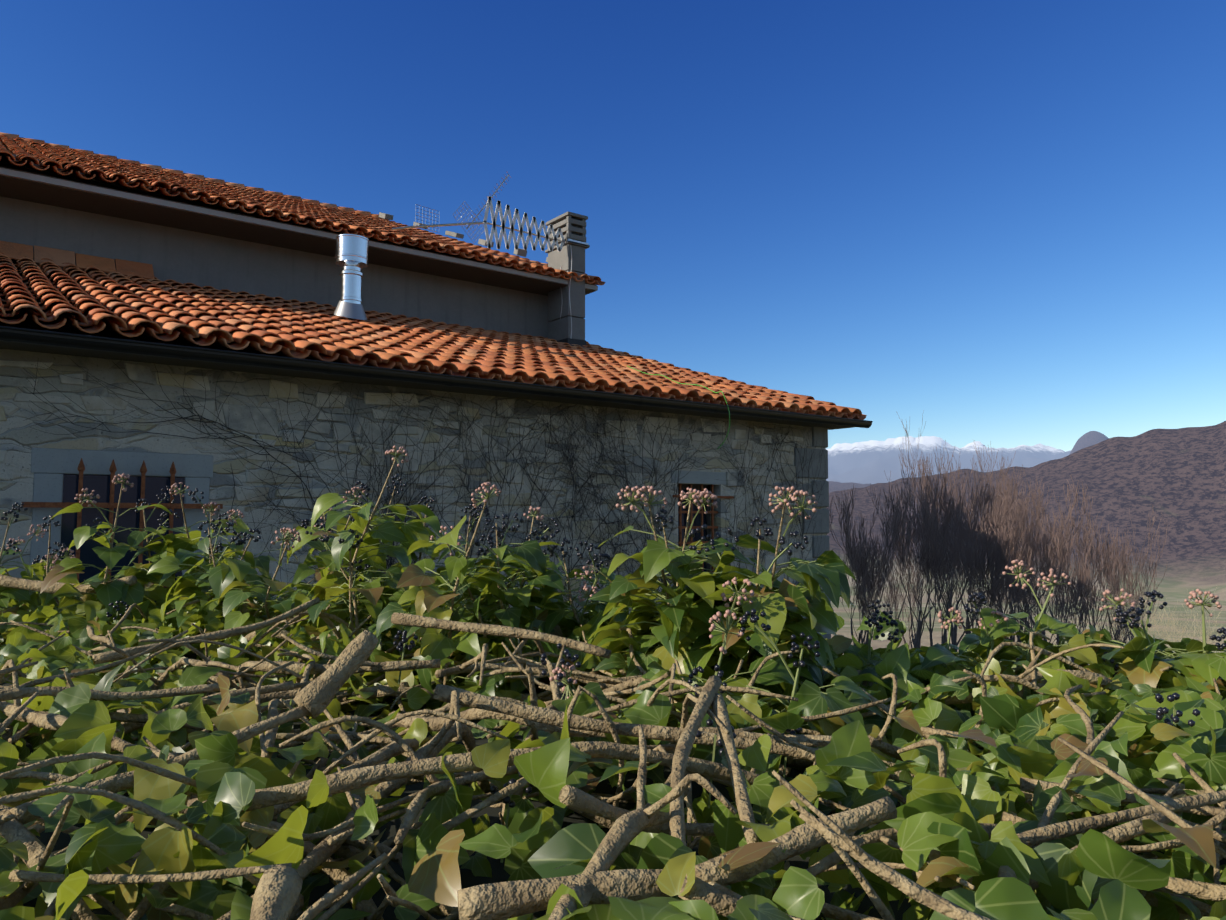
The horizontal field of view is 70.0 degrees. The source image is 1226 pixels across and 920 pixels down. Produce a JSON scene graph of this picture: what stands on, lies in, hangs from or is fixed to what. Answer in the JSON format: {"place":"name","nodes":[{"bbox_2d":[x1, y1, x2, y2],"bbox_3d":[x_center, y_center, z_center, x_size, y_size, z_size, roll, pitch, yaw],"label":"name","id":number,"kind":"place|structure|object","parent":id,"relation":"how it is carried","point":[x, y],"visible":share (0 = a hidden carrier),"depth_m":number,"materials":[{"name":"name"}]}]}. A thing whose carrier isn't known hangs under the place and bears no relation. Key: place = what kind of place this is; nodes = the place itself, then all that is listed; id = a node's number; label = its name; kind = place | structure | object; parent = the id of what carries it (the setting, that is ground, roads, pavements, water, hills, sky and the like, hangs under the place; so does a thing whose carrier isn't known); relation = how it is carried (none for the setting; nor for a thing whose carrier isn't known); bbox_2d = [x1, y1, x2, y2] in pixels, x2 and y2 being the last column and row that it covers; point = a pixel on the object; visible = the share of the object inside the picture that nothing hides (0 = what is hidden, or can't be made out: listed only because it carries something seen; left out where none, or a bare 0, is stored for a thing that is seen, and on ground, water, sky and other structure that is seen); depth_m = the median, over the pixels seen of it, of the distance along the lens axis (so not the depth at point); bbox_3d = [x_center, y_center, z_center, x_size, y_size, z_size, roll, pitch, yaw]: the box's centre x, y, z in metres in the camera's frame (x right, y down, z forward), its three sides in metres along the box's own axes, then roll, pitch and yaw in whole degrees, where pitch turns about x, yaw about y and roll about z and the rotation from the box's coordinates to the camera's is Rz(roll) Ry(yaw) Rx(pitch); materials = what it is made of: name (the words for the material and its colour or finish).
{"place":"outdoors","nodes":[
{"label":"outdoors","id":0,"kind":"place"},
{"bbox_2d":[60,475,184,601],"bbox_3d":[-3.233,0.592,5.787,0.720,0.971,0.008,3,-5,-37],"label":"window glass pane","id":1,"kind":"object","parent":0,"point":[100,486],"visible":0.36,"depth_m":5.77,"materials":[{"name":"black glass"}]},
{"bbox_2d":[0,154,548,337],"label":"upper wall","id":2,"kind":"structure","parent":0,"point":[182,256],"depth_m":11.31,"materials":[{"name":"grey paint"}]},
{"bbox_2d":[0,152,596,285],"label":"gutter","id":3,"kind":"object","parent":2,"relation":"on","point":[55,176],"depth_m":10.44,"materials":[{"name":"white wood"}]},
{"bbox_2d":[0,132,387,219],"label":"roof ridge caps","id":4,"kind":"object","parent":3,"relation":"on","point":[221,181],"visible":0.29,"depth_m":18.39,"materials":[{"name":"ceramic"}]},
{"bbox_2d":[0,175,594,295],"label":"eave soffit rafters","id":5,"kind":"object","parent":3,"relation":"on","point":[41,193],"visible":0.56,"depth_m":10.85,"materials":[{"name":"brown wood"}]},
{"bbox_2d":[0,168,597,290],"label":"eave fascia","id":6,"kind":"structure","parent":3,"relation":"attached to","point":[113,193],"depth_m":10.57,"materials":[{"name":"wood"}]},
{"bbox_2d":[0,135,604,284],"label":"roof tiles","id":7,"kind":"object","parent":3,"relation":"on","point":[226,196],"visible":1,"depth_m":12.21,"materials":[{"name":"orange ceramic"}]},
{"bbox_2d":[379,212,547,261],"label":"roof stones","id":8,"kind":"object","parent":3,"relation":"on","point":[521,252],"visible":0.73,"depth_m":17.35,"materials":[{"name":"grey stone"}]},
{"bbox_2d":[0,0,1225,451],"label":"sky","id":9,"kind":"structure","parent":0,"point":[1003,222],"materials":[{"name":"blue"}]},
{"bbox_2d":[826,421,1225,661],"bbox_3d":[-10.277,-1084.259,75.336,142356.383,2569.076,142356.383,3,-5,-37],"label":"terrain ground","id":10,"kind":"structure","parent":0,"point":[1176,478],"depth_m":1832.63,"materials":[{"name":"brown soil"}]},
{"bbox_2d":[0,360,802,628],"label":"proud wall stones","id":11,"kind":"object","parent":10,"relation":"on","point":[240,417],"visible":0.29,"depth_m":7.10,"materials":[{"name":"grey stone"}]},
{"bbox_2d":[0,349,826,648],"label":"stone wall","id":12,"kind":"structure","parent":10,"relation":"on","point":[19,440],"depth_m":6.60,"materials":[{"name":"grey stone"}]},
{"bbox_2d":[0,268,338,362],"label":"roof deck","id":13,"kind":"structure","parent":12,"relation":"on","point":[29,323],"depth_m":6.05,"materials":[{"name":"brown wood"}]},
{"bbox_2d":[335,234,368,321],"bbox_3d":[-3.052,-2.014,10.214,0.376,1.155,0.376,3,-5,-37],"label":"flue pipe","id":14,"kind":"object","parent":13,"relation":"on","point":[351,257],"visible":0.85,"depth_m":10.10,"materials":[{"name":"silver metal"}]},
{"bbox_2d":[334,300,366,319],"bbox_3d":[-3.052,-1.740,10.195,0.380,0.273,0.380,3,-5,-37],"label":"flue base","id":15,"kind":"object","parent":14,"relation":"attached to","point":[350,310],"visible":0.83,"depth_m":10.06,"materials":[{"name":"silver metal"}]},
{"bbox_2d":[0,341,852,429],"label":"eave board","id":16,"kind":"object","parent":13,"relation":"attached to","point":[131,357],"visible":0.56,"depth_m":6.67,"materials":[{"name":"brown wood"}]},
{"bbox_2d":[0,252,866,419],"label":"roof tiles","id":17,"kind":"object","parent":13,"relation":"on","point":[262,323],"visible":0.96,"depth_m":8.09,"materials":[{"name":"orange ceramic"}]},
{"bbox_2d":[0,241,154,278],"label":"roof flashing tiles","id":18,"kind":"object","parent":17,"relation":"on","point":[18,251],"visible":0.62,"depth_m":9.97,"materials":[{"name":"orange ceramic"}]},
{"bbox_2d":[628,366,729,448],"bbox_3d":[0.617,-0.582,9.153,0.143,1.047,1.583,3,-5,-37],"label":"green hose","id":19,"kind":"object","parent":17,"relation":"on","point":[698,385],"visible":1,"depth_m":8.79,"materials":[{"name":"green"}]},
{"bbox_2d":[0,326,872,427],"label":"eave gutter","id":20,"kind":"object","parent":13,"relation":"attached to","point":[56,339],"visible":1,"depth_m":6.40,"materials":[{"name":"black metal"}]},
{"bbox_2d":[545,211,589,347],"bbox_3d":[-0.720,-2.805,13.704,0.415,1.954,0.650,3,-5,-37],"label":"chimney","id":21,"kind":"object","parent":13,"relation":"on","point":[559,329],"visible":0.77,"depth_m":13.49,"materials":[{"name":"grey concrete"}]},
{"bbox_2d":[392,171,587,245],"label":"tv antenna grids","id":22,"kind":"object","parent":21,"relation":"attached to","point":[456,224],"visible":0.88,"depth_m":12.44,"materials":[{"name":"grey metal"}]},
{"bbox_2d":[483,196,564,251],"bbox_3d":[-1.299,-3.404,13.005,1.412,0.772,0.008,3,-5,-37],"label":"tv antenna","id":23,"kind":"object","parent":22,"relation":"attached to","point":[512,232],"visible":1,"depth_m":12.90,"materials":[{"name":"silver metal"}]},
{"bbox_2d":[560,245,571,334],"bbox_3d":[-0.735,-2.565,13.427,0.049,1.451,0.239,5,-7,-54],"label":"cable","id":24,"kind":"object","parent":21,"relation":"attached to","point":[569,292],"visible":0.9,"depth_m":13.37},
{"bbox_2d":[29,448,725,575],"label":"window surrounds","id":25,"kind":"object","parent":12,"relation":"attached to","point":[50,467],"depth_m":5.76,"materials":[{"name":"stone"}]},
{"bbox_2d":[22,458,222,587],"bbox_3d":[-3.201,0.528,5.757,1.160,1.055,0.102,3,-5,-37],"label":"window grille","id":26,"kind":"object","parent":25,"relation":"attached to","point":[111,505],"depth_m":5.70,"materials":[{"name":"brown metal"}]},
{"bbox_2d":[23,359,826,624],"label":"wall creeper bare stems","id":27,"kind":"object","parent":12,"relation":"attached to","point":[618,521],"visible":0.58,"depth_m":7.68,"materials":[{"name":"brown plant"}]},
{"bbox_2d":[678,484,710,571],"bbox_3d":[0.770,0.755,9.019,0.590,1.005,0.050,3,-5,-37],"label":"window frame","id":28,"kind":"object","parent":12,"relation":"attached to","point":[707,508],"visible":0.29,"depth_m":9.13,"materials":[{"name":"brown wood"}]},
{"bbox_2d":[678,489,705,571],"bbox_3d":[0.772,0.755,9.017,0.510,0.925,0.006,3,-5,-37],"label":"window glass","id":29,"kind":"object","parent":28,"relation":"in","point":[697,522],"visible":0.07,"depth_m":9.08,"materials":[{"name":"black glass"}]},
{"bbox_2d":[673,484,733,571],"bbox_3d":[0.899,0.747,8.898,0.830,1.005,0.097,3,-5,-37],"label":"window grille","id":30,"kind":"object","parent":12,"relation":"on","point":[681,527],"depth_m":8.93,"materials":[{"name":"brown metal"}]},
{"bbox_2d":[794,427,830,638],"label":"corner quoins","id":31,"kind":"object","parent":12,"relation":"attached to","point":[819,526],"visible":0.25,"depth_m":9.96,"materials":[{"name":"stone"}]},
{"bbox_2d":[1,652,1225,919],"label":"ivy","id":32,"kind":"object","parent":10,"relation":"on","point":[391,830],"depth_m":0.94,"materials":[{"name":"green plant"}]},
{"bbox_2d":[0,493,1225,919],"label":"ivy leaves","id":33,"kind":"object","parent":32,"relation":"on","point":[1138,745],"visible":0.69,"depth_m":1.01,"materials":[{"name":"green plant"}]},
{"bbox_2d":[0,457,1225,919],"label":"ivy branches","id":34,"kind":"object","parent":32,"relation":"on","point":[276,895],"visible":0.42,"depth_m":0.83,"materials":[{"name":"brown wood"}]},
{"bbox_2d":[0,474,1225,807],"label":"ivy berries","id":35,"kind":"object","parent":34,"relation":"attached to","point":[876,622],"visible":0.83,"depth_m":1.50,"materials":[{"name":"black plant"}]},
{"bbox_2d":[0,448,1225,862],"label":"flower stems","id":36,"kind":"object","parent":32,"relation":"on","point":[726,628],"visible":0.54,"depth_m":1.57,"materials":[{"name":"green"}]},
{"bbox_2d":[6,445,1221,698],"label":"ivy flowers","id":37,"kind":"object","parent":36,"relation":"attached to","point":[704,493],"visible":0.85,"depth_m":1.51,"materials":[{"name":"plant"}]},
{"bbox_2d":[827,410,1170,661],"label":"bare shrubs","id":38,"kind":"object","parent":10,"relation":"on","point":[1003,522],"depth_m":16.82,"materials":[{"name":"brown plant"}]},
{"bbox_2d":[1045,588,1225,658],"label":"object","id":39,"kind":"object","parent":10,"relation":"on","point":[1179,632],"visible":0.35,"depth_m":52.41,"materials":[{"name":"beige plant"}]}
]}

